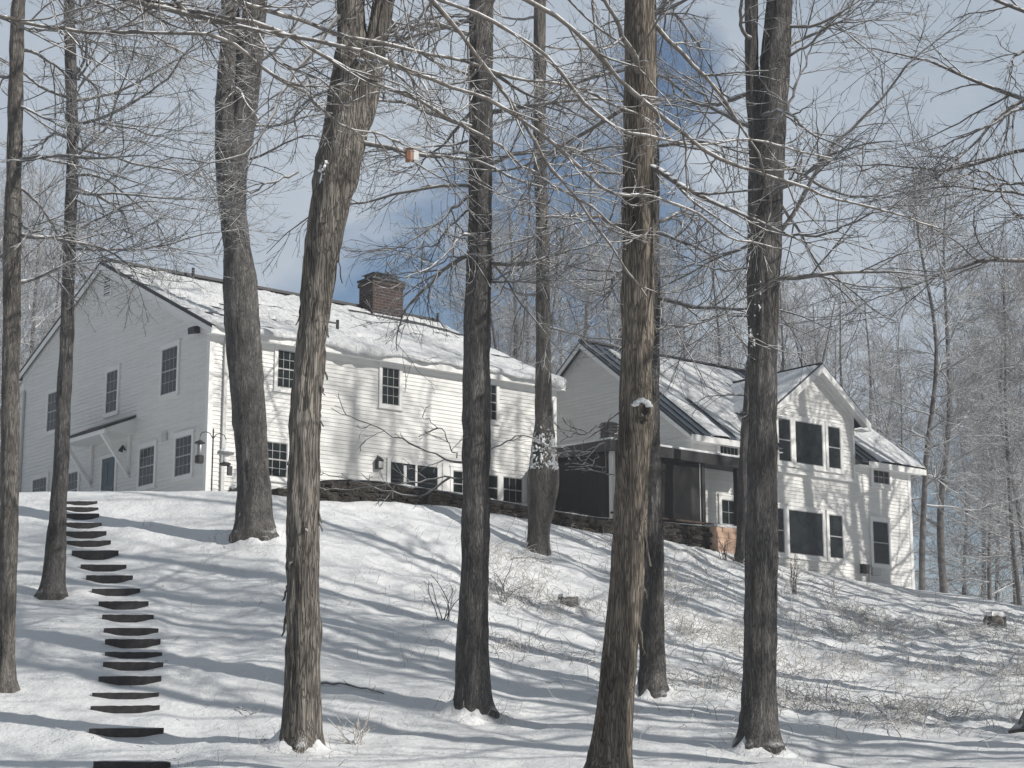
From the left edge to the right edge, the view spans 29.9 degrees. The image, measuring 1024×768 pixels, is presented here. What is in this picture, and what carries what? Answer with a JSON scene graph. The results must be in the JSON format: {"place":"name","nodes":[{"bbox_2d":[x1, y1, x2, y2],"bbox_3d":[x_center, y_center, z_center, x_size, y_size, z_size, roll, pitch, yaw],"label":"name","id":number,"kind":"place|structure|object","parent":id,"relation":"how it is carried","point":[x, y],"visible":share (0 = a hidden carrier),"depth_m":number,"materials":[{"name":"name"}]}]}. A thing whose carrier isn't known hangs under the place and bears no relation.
{"place":"outdoors","nodes":[
{"label":"outdoors","id":0,"kind":"place"},
{"bbox_2d":[0,491,1023,767],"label":"ground","id":1,"kind":"structure","parent":0,"point":[62,647],"depth_m":41.00,"materials":[{"name":"snow"}]},
{"bbox_2d":[0,161,61,448],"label":"woodland tree","id":2,"kind":"object","parent":1,"relation":"on","point":[37,286],"visible":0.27,"depth_m":91.35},
{"bbox_2d":[0,184,63,402],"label":"woodland tree","id":3,"kind":"object","parent":1,"relation":"on","point":[30,282],"visible":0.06,"depth_m":102.72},
{"bbox_2d":[0,227,101,414],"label":"woodland tree","id":4,"kind":"object","parent":1,"relation":"on","point":[75,289],"visible":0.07,"depth_m":99.93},
{"bbox_2d":[0,143,102,443],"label":"woodland tree","id":5,"kind":"object","parent":1,"relation":"on","point":[33,327],"visible":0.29,"depth_m":94.73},
{"bbox_2d":[0,197,114,407],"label":"woodland tree","id":6,"kind":"object","parent":1,"relation":"on","point":[60,262],"visible":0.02,"depth_m":112.10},
{"bbox_2d":[67,513,98,519],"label":"timber step","id":7,"kind":"object","parent":1,"relation":"on","point":[81,516],"visible":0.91,"depth_m":51.95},
{"bbox_2d":[67,522,101,528],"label":"timber step","id":8,"kind":"object","parent":1,"relation":"on","point":[82,525],"visible":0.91,"depth_m":50.90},
{"bbox_2d":[66,531,106,538],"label":"timber step","id":9,"kind":"object","parent":1,"relation":"on","point":[85,534],"visible":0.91,"depth_m":49.87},
{"bbox_2d":[67,540,110,546],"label":"timber step","id":10,"kind":"object","parent":1,"relation":"on","point":[88,543],"visible":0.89,"depth_m":49.09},
{"bbox_2d":[72,550,118,559],"bbox_3d":[-10.463,4.371,48.198,1.165,0.421,0.105,0,-12,0],"label":"timber step","id":11,"kind":"object","parent":1,"relation":"on","point":[92,554],"visible":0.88,"depth_m":48.16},
{"bbox_2d":[80,564,126,571],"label":"timber step","id":12,"kind":"object","parent":1,"relation":"on","point":[103,567],"visible":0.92,"depth_m":46.96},
{"bbox_2d":[86,575,132,582],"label":"timber step","id":13,"kind":"object","parent":1,"relation":"on","point":[109,578],"visible":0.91,"depth_m":45.83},
{"bbox_2d":[0,0,229,692],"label":"bare tree","id":14,"kind":"object","parent":1,"relation":"on","point":[12,236],"visible":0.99,"depth_m":37.55,"materials":[{"name":"brown plant"}]},
{"bbox_2d":[92,588,139,595],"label":"timber step","id":15,"kind":"object","parent":1,"relation":"on","point":[115,591],"visible":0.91,"depth_m":44.65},
{"bbox_2d":[98,601,148,609],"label":"timber step","id":16,"kind":"object","parent":1,"relation":"on","point":[123,605],"visible":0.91,"depth_m":43.15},
{"bbox_2d":[90,704,159,713],"bbox_3d":[-7.003,5.966,34.769,1.246,0.322,0.105,0,-12,0],"label":"timber step","id":17,"kind":"object","parent":1,"relation":"on","point":[123,709],"visible":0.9,"depth_m":34.73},
{"bbox_2d":[92,692,158,698],"bbox_3d":[-7.208,5.892,35.825,1.239,0.301,0.105,0,-12,0],"label":"timber step","id":18,"kind":"object","parent":1,"relation":"on","point":[125,695],"visible":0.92,"depth_m":35.79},
{"bbox_2d":[89,727,163,736],"bbox_3d":[-6.567,6.010,32.707,1.267,0.333,0.105,0,-12,0],"label":"timber step","id":19,"kind":"object","parent":1,"relation":"on","point":[126,731],"visible":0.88,"depth_m":32.67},
{"bbox_2d":[102,614,153,622],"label":"timber step","id":20,"kind":"object","parent":1,"relation":"on","point":[128,618],"visible":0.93,"depth_m":41.69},
{"bbox_2d":[98,675,161,684],"bbox_3d":[-7.308,5.751,36.739,1.194,0.350,0.105,0,-12,0],"label":"timber step","id":21,"kind":"object","parent":1,"relation":"on","point":[130,680],"visible":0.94,"depth_m":36.71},
{"bbox_2d":[104,627,158,635],"bbox_3d":[-8.020,5.296,40.444,1.146,0.341,0.105,0,-12,0],"label":"timber step","id":22,"kind":"object","parent":1,"relation":"on","point":[130,631],"visible":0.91,"depth_m":40.41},
{"bbox_2d":[93,760,170,767],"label":"timber step","id":23,"kind":"object","parent":1,"relation":"on","point":[131,764],"visible":1,"depth_m":29.15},
{"bbox_2d":[103,661,162,670],"bbox_3d":[-7.431,5.613,37.670,1.177,0.350,0.105,0,-12,0],"label":"timber step","id":24,"kind":"object","parent":1,"relation":"on","point":[132,665],"visible":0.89,"depth_m":37.64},
{"bbox_2d":[105,638,160,648],"bbox_3d":[-7.785,5.405,39.424,1.133,0.373,0.105,0,-12,0],"label":"timber step","id":25,"kind":"object","parent":1,"relation":"on","point":[133,643],"visible":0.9,"depth_m":39.39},
{"bbox_2d":[105,651,161,658],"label":"timber step","id":26,"kind":"object","parent":1,"relation":"on","point":[133,654],"visible":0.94,"depth_m":38.54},
{"bbox_2d":[0,0,302,599],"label":"bare tree","id":27,"kind":"object","parent":1,"relation":"on","point":[52,586],"visible":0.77,"depth_m":45.62,"materials":[{"name":"brown plant"}]},
{"bbox_2d":[200,428,225,490],"bbox_3d":[-8.823,2.396,56.520,0.905,2.201,0.044,9,-15,-38],"label":"feeder pole","id":28,"kind":"object","parent":1,"relation":"on","point":[213,436],"visible":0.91,"depth_m":56.58,"materials":[{"name":"metal"}]},
{"bbox_2d":[195,440,204,463],"bbox_3d":[-9.165,1.919,56.336,0.320,0.820,0.320,9,-15,-38],"label":"tube feeder","id":29,"kind":"object","parent":28,"relation":"hanging from","point":[199,457],"visible":1,"depth_m":56.25,"materials":[{"name":"metal"}]},
{"bbox_2d":[217,446,233,475],"bbox_3d":[-8.481,2.157,56.852,0.520,1.080,0.507,9,-15,-38],"label":"house feeder","id":30,"kind":"object","parent":28,"relation":"hanging from","point":[225,451],"visible":1,"depth_m":56.77,"materials":[{"name":"metal"}]},
{"bbox_2d":[85,0,427,550],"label":"forked tree","id":31,"kind":"object","parent":1,"relation":"on","point":[254,519],"visible":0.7,"depth_m":49.90,"materials":[{"name":"brown plant"}]},
{"bbox_2d":[19,257,565,504],"bbox_3d":[-8.406,0.740,68.446,15.332,11.440,14.419,9,-15,-38],"label":"farmhouse","id":32,"kind":"object","parent":1,"relation":"on","point":[150,407],"visible":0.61,"depth_m":63.66,"materials":[{"name":"white"}]},
{"bbox_2d":[31,472,49,491],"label":"window","id":33,"kind":"structure","parent":32,"relation":"in","point":[39,482],"depth_m":67.53,"materials":[{"name":"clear glass"}]},
{"bbox_2d":[43,387,56,436],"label":"window","id":34,"kind":"structure","parent":32,"relation":"in","point":[51,393],"depth_m":67.63,"materials":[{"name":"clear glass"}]},
{"bbox_2d":[68,467,80,490],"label":"window","id":35,"kind":"structure","parent":32,"relation":"in","point":[74,477],"depth_m":65.52,"materials":[{"name":"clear glass"}]},
{"bbox_2d":[99,453,117,490],"bbox_3d":[-13.385,3.635,63.477,0.100,2.670,1.160,9,-15,-38],"label":"door","id":36,"kind":"structure","parent":32,"relation":"in","point":[108,464],"depth_m":63.63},
{"bbox_2d":[102,364,120,418],"bbox_3d":[-13.369,0.249,64.152,0.100,1.715,1.050,9,-15,-38],"label":"window","id":37,"kind":"structure","parent":32,"relation":"in","point":[112,374],"depth_m":64.14,"materials":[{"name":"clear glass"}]},
{"bbox_2d":[136,440,157,490],"bbox_3d":[-11.718,2.635,61.577,0.100,1.545,1.260,9,-15,-38],"label":"window","id":38,"kind":"structure","parent":32,"relation":"in","point":[147,452],"depth_m":61.56,"materials":[{"name":"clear glass"}]},
{"bbox_2d":[157,339,180,400],"bbox_3d":[-10.924,-0.432,61.210,0.100,1.805,1.280,9,-15,-38],"label":"window","id":39,"kind":"structure","parent":32,"relation":"in","point":[170,355],"depth_m":61.20,"materials":[{"name":"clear glass"}]},
{"bbox_2d":[171,428,194,482],"bbox_3d":[-10.236,2.235,59.803,0.100,1.535,1.280,9,-15,-38],"label":"window","id":40,"kind":"structure","parent":32,"relation":"in","point":[183,447],"depth_m":59.77,"materials":[{"name":"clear glass"}]},
{"bbox_2d":[267,436,288,482],"bbox_3d":[-7.404,2.369,60.260,1.090,1.415,0.100,9,-15,-38],"label":"window","id":41,"kind":"structure","parent":32,"relation":"in","point":[278,448],"depth_m":60.31,"materials":[{"name":"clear glass"}]},
{"bbox_2d":[272,345,295,393],"bbox_3d":[-7.169,-0.468,61.033,0.960,1.525,0.100,9,-15,-38],"label":"window","id":42,"kind":"structure","parent":32,"relation":"in","point":[283,355],"depth_m":60.97,"materials":[{"name":"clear glass"}]},
{"bbox_2d":[378,362,403,410],"bbox_3d":[-4.017,0.079,63.526,0.990,1.555,0.100,9,-15,-38],"label":"window","id":43,"kind":"structure","parent":32,"relation":"in","point":[390,376],"depth_m":63.52,"materials":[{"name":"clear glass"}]},
{"bbox_2d":[386,458,440,489],"bbox_3d":[-3.247,3.676,63.455,2.200,2.280,0.060,9,-15,-38],"label":"sliding door","id":44,"kind":"structure","parent":32,"relation":"in","point":[392,475],"depth_m":63.58,"materials":[{"name":"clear glass"}]},
{"bbox_2d":[450,465,462,492],"bbox_3d":[-1.669,3.387,64.792,1.110,1.205,0.100,9,-15,-38],"label":"window","id":45,"kind":"structure","parent":32,"relation":"in","point":[455,471],"depth_m":64.66,"materials":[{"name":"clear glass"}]},
{"bbox_2d":[489,470,500,499],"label":"window","id":46,"kind":"structure","parent":32,"relation":"in","point":[494,476],"depth_m":65.68,"materials":[{"name":"clear glass"}]},
{"bbox_2d":[490,380,500,424],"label":"window","id":47,"kind":"structure","parent":32,"relation":"in","point":[495,385],"depth_m":66.26,"materials":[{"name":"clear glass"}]},
{"bbox_2d":[500,471,525,504],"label":"window","id":48,"kind":"structure","parent":32,"relation":"in","point":[512,484],"depth_m":66.16,"materials":[{"name":"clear glass"}]},
{"bbox_2d":[323,707,375,744],"bbox_3d":[-2.685,5.705,32.033,0.903,0.670,0.842,5,-13,-22],"label":"dry tuft","id":49,"kind":"object","parent":1,"relation":"on","point":[359,734],"visible":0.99,"depth_m":32.07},
{"bbox_2d":[96,0,691,757],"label":"shagbark tree","id":50,"kind":"object","parent":1,"relation":"on","point":[302,618],"visible":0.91,"depth_m":32.12,"materials":[{"name":"brown plant"}]},
{"bbox_2d":[403,146,420,162],"bbox_3d":[-1.713,-3.788,31.995,0.280,0.356,0.860,2,-12,-11],"label":"hanging feeder","id":51,"kind":"object","parent":50,"relation":"hanging from","point":[412,157],"visible":0.76,"depth_m":31.60,"materials":[{"name":"beige wood"}]},
{"bbox_2d":[422,570,459,620],"bbox_3d":[-1.447,4.807,43.547,1.267,1.169,0.495,0,-12,0],"label":"brush shoot","id":52,"kind":"object","parent":1,"relation":"on","point":[448,609],"visible":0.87,"depth_m":43.48,"materials":[{"name":"brown plant"}]},
{"bbox_2d":[431,240,510,355],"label":"woodland tree","id":53,"kind":"object","parent":1,"relation":"on","point":[463,279],"visible":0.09,"depth_m":111.88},
{"bbox_2d":[0,0,954,305],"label":"overhanging tree","id":54,"kind":"object","parent":1,"relation":"on","point":[182,10],"visible":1,"depth_m":16.94,"materials":[{"name":"grey plant"}]},
{"bbox_2d":[234,0,742,724],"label":"bare tree","id":55,"kind":"object","parent":1,"relation":"on","point":[472,694],"visible":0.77,"depth_m":35.99,"materials":[{"name":"brown plant"}]},
{"bbox_2d":[271,479,712,548],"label":"stone wall","id":56,"kind":"structure","parent":1,"relation":"on","point":[454,499],"depth_m":57.47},
{"bbox_2d":[426,189,558,373],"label":"woodland tree","id":57,"kind":"object","parent":1,"relation":"on","point":[461,269],"visible":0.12,"depth_m":100.03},
{"bbox_2d":[432,150,571,369],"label":"woodland tree","id":58,"kind":"object","parent":1,"relation":"on","point":[515,352],"visible":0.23,"depth_m":94.17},
{"bbox_2d":[461,225,580,364],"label":"woodland tree","id":59,"kind":"object","parent":1,"relation":"on","point":[527,352],"visible":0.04,"depth_m":106.81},
{"bbox_2d":[38,481,1023,767],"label":"dead stems","id":60,"kind":"object","parent":1,"relation":"on","point":[664,605],"visible":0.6,"depth_m":52.42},
{"bbox_2d":[377,0,722,555],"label":"burled tree","id":61,"kind":"object","parent":1,"relation":"on","point":[542,491],"visible":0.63,"depth_m":55.31,"materials":[{"name":"brown plant"}]},
{"bbox_2d":[491,184,618,373],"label":"woodland tree","id":62,"kind":"object","parent":1,"relation":"on","point":[554,291],"visible":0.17,"depth_m":95.00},
{"bbox_2d":[505,248,607,373],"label":"woodland tree","id":63,"kind":"object","parent":1,"relation":"on","point":[560,323],"visible":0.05,"depth_m":125.73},
{"bbox_2d":[557,593,578,606],"bbox_3d":[1.393,5.461,48.033,0.533,0.441,0.429,4,-12,-20],"label":"rock","id":64,"kind":"object","parent":1,"relation":"on","point":[570,596],"visible":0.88,"depth_m":47.87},
{"bbox_2d":[493,127,680,370],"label":"woodland tree","id":65,"kind":"object","parent":1,"relation":"on","point":[592,210],"visible":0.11,"depth_m":104.30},
{"bbox_2d":[151,511,1023,767],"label":"dry weeds","id":66,"kind":"object","parent":1,"relation":"on","point":[858,658],"visible":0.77,"depth_m":46.93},
{"bbox_2d":[551,239,677,364],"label":"woodland tree","id":67,"kind":"object","parent":1,"relation":"on","point":[608,328],"visible":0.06,"depth_m":97.81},
{"bbox_2d":[557,194,696,364],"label":"woodland tree","id":68,"kind":"object","parent":1,"relation":"on","point":[666,229],"visible":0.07,"depth_m":104.69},
{"bbox_2d":[364,0,904,767],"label":"bare tree","id":69,"kind":"object","parent":1,"relation":"on","point":[612,740],"visible":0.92,"depth_m":26.40,"materials":[{"name":"beige plant"}]},
{"bbox_2d":[607,252,713,362],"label":"woodland tree","id":70,"kind":"object","parent":1,"relation":"on","point":[679,315],"visible":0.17,"depth_m":98.64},
{"bbox_2d":[492,0,896,701],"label":"bare tree","id":71,"kind":"object","parent":1,"relation":"on","point":[652,684],"visible":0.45,"depth_m":38.83,"materials":[{"name":"brown plant"}]},
{"bbox_2d":[659,248,738,363],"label":"woodland tree","id":72,"kind":"object","parent":1,"relation":"on","point":[691,298],"visible":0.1,"depth_m":106.06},
{"bbox_2d":[687,291,747,366],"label":"woodland tree","id":73,"kind":"object","parent":1,"relation":"on","point":[721,338],"visible":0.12,"depth_m":121.22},
{"bbox_2d":[704,524,736,553],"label":"block pier","id":74,"kind":"structure","parent":1,"relation":"on","point":[726,532],"depth_m":64.11,"materials":[{"name":"beige stone"}]},
{"bbox_2d":[665,225,792,370],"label":"woodland tree","id":75,"kind":"object","parent":1,"relation":"on","point":[720,346],"visible":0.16,"depth_m":101.05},
{"bbox_2d":[555,339,926,588],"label":"house wing","id":76,"kind":"structure","parent":1,"relation":"on","point":[845,470],"depth_m":71.54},
{"bbox_2d":[717,494,733,524],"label":"window","id":77,"kind":"structure","parent":76,"relation":"in","point":[725,502],"depth_m":67.73,"materials":[{"name":"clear glass"}]},
{"bbox_2d":[716,445,739,455],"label":"window","id":78,"kind":"structure","parent":76,"relation":"in","point":[720,449],"depth_m":68.27,"materials":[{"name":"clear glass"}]},
{"bbox_2d":[778,503,787,557],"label":"window","id":79,"kind":"structure","parent":76,"relation":"in","point":[782,518],"depth_m":69.39,"materials":[{"name":"clear glass"}]},
{"bbox_2d":[777,413,793,466],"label":"window","id":80,"kind":"structure","parent":76,"relation":"in","point":[785,436],"depth_m":70.12,"materials":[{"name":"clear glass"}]},
{"bbox_2d":[786,504,827,561],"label":"window","id":81,"kind":"structure","parent":76,"relation":"in","point":[806,526],"depth_m":70.19,"materials":[{"name":"black glass"}]},
{"bbox_2d":[792,415,826,471],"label":"window","id":82,"kind":"structure","parent":76,"relation":"in","point":[808,433],"depth_m":70.91,"materials":[{"name":"black glass"}]},
{"bbox_2d":[825,421,844,474],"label":"window","id":83,"kind":"structure","parent":76,"relation":"in","point":[833,430],"depth_m":71.75,"materials":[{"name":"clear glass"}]},
{"bbox_2d":[825,509,847,563],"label":"window","id":84,"kind":"structure","parent":76,"relation":"in","point":[835,519],"depth_m":71.17,"materials":[{"name":"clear glass"}]},
{"bbox_2d":[869,516,893,569],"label":"window","id":85,"kind":"structure","parent":76,"relation":"in","point":[880,527],"depth_m":72.72,"materials":[{"name":"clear glass"}]},
{"bbox_2d":[870,468,892,489],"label":"window","id":86,"kind":"structure","parent":76,"relation":"in","point":[882,479],"depth_m":73.31,"materials":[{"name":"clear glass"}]},
{"bbox_2d":[670,236,822,564],"bbox_3d":[7.851,0.303,64.344,5.291,12.151,4.869,0,-12,0],"label":"bare tree","id":87,"kind":"object","parent":1,"relation":"on","point":[739,555],"visible":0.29,"depth_m":63.70,"materials":[{"name":"brown plant"}]},
{"bbox_2d":[502,0,1023,757],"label":"forked tree","id":88,"kind":"object","parent":1,"relation":"on","point":[766,102],"visible":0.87,"depth_m":33.48,"materials":[{"name":"brown plant"}]},
{"bbox_2d":[719,258,807,370],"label":"woodland tree","id":89,"kind":"object","parent":1,"relation":"on","point":[740,366],"visible":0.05,"depth_m":109.48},
{"bbox_2d":[785,557,802,594],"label":"dead stalks","id":90,"kind":"object","parent":1,"relation":"on","point":[793,580],"visible":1,"depth_m":61.98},
{"bbox_2d":[778,261,860,397],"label":"woodland tree","id":91,"kind":"object","parent":1,"relation":"on","point":[809,343],"visible":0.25,"depth_m":99.94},
{"bbox_2d":[777,267,868,413],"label":"woodland tree","id":92,"kind":"object","parent":1,"relation":"on","point":[807,309],"visible":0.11,"depth_m":119.06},
{"bbox_2d":[780,312,884,437],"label":"woodland tree","id":93,"kind":"object","parent":1,"relation":"on","point":[836,366],"visible":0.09,"depth_m":105.02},
{"bbox_2d":[778,261,934,495],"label":"woodland tree","id":94,"kind":"object","parent":1,"relation":"on","point":[840,352],"visible":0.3,"depth_m":100.87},
{"bbox_2d":[778,293,934,532],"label":"woodland tree","id":95,"kind":"object","parent":1,"relation":"on","point":[835,349],"visible":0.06,"depth_m":128.22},
{"bbox_2d":[827,281,951,560],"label":"woodland tree","id":96,"kind":"object","parent":1,"relation":"on","point":[876,355],"visible":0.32,"depth_m":109.30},
{"bbox_2d":[846,330,955,580],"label":"woodland tree","id":97,"kind":"object","parent":1,"relation":"on","point":[888,412],"visible":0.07,"depth_m":122.39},
{"bbox_2d":[791,0,1023,733],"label":"leaning tree","id":98,"kind":"object","parent":1,"relation":"on","point":[1018,726],"visible":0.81,"depth_m":37.92,"materials":[{"name":"brown plant"}]},
{"bbox_2d":[854,328,969,589],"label":"woodland tree","id":99,"kind":"object","parent":1,"relation":"on","point":[906,427],"visible":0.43,"depth_m":97.93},
{"bbox_2d":[836,119,1023,590],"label":"woodland tree","id":100,"kind":"object","parent":1,"relation":"on","point":[935,375],"visible":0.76,"depth_m":80.69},
{"bbox_2d":[879,147,1023,592],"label":"woodland tree","id":101,"kind":"object","parent":1,"relation":"on","point":[939,524],"visible":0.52,"depth_m":84.61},
{"bbox_2d":[912,365,1023,602],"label":"woodland tree","id":102,"kind":"object","parent":1,"relation":"on","point":[964,588],"visible":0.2,"depth_m":118.46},
{"bbox_2d":[912,329,1023,595],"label":"woodland tree","id":103,"kind":"object","parent":1,"relation":"on","point":[984,577],"visible":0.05,"depth_m":126.99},
{"bbox_2d":[915,334,1023,601],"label":"woodland tree","id":104,"kind":"object","parent":1,"relation":"on","point":[996,573],"visible":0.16,"depth_m":120.23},
{"bbox_2d":[917,205,1023,582],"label":"woodland tree","id":105,"kind":"object","parent":1,"relation":"on","point":[1012,471],"visible":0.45,"depth_m":92.49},
{"bbox_2d":[918,333,1023,600],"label":"woodland tree","id":106,"kind":"object","parent":1,"relation":"on","point":[989,593],"visible":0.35,"depth_m":104.46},
{"bbox_2d":[925,240,1023,605],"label":"woodland tree","id":107,"kind":"object","parent":1,"relation":"on","point":[1011,539],"visible":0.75,"depth_m":86.48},
{"bbox_2d":[945,325,1023,605],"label":"woodland tree","id":108,"kind":"object","parent":1,"relation":"on","point":[1014,598],"visible":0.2,"depth_m":117.66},
{"bbox_2d":[953,238,1023,584],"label":"woodland tree","id":109,"kind":"object","parent":1,"relation":"on","point":[1015,513],"visible":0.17,"depth_m":99.41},
{"bbox_2d":[955,229,1023,563],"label":"woodland tree","id":110,"kind":"object","parent":1,"relation":"on","point":[1018,284],"visible":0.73,"depth_m":85.20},
{"bbox_2d":[956,314,1023,599],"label":"woodland tree","id":111,"kind":"object","parent":1,"relation":"on","point":[995,495],"visible":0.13,"depth_m":126.65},
{"bbox_2d":[983,611,1006,627],"bbox_3d":[15.786,7.773,62.770,0.739,0.729,0.604,5,-12,-22],"label":"tree stump","id":112,"kind":"object","parent":1,"relation":"on","point":[997,619],"visible":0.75,"depth_m":62.55,"materials":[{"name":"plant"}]},
{"bbox_2d":[0,0,1023,602],"label":"sky","id":113,"kind":"structure","parent":0,"point":[286,275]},
{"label":"terrace ground","id":114,"kind":"structure","parent":0,"visible":0},
{"bbox_2d":[555,422,738,525],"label":"screened porch","id":115,"kind":"object","parent":114,"relation":"on","point":[591,493],"visible":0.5,"depth_m":65.15,"materials":[{"name":"paint"}]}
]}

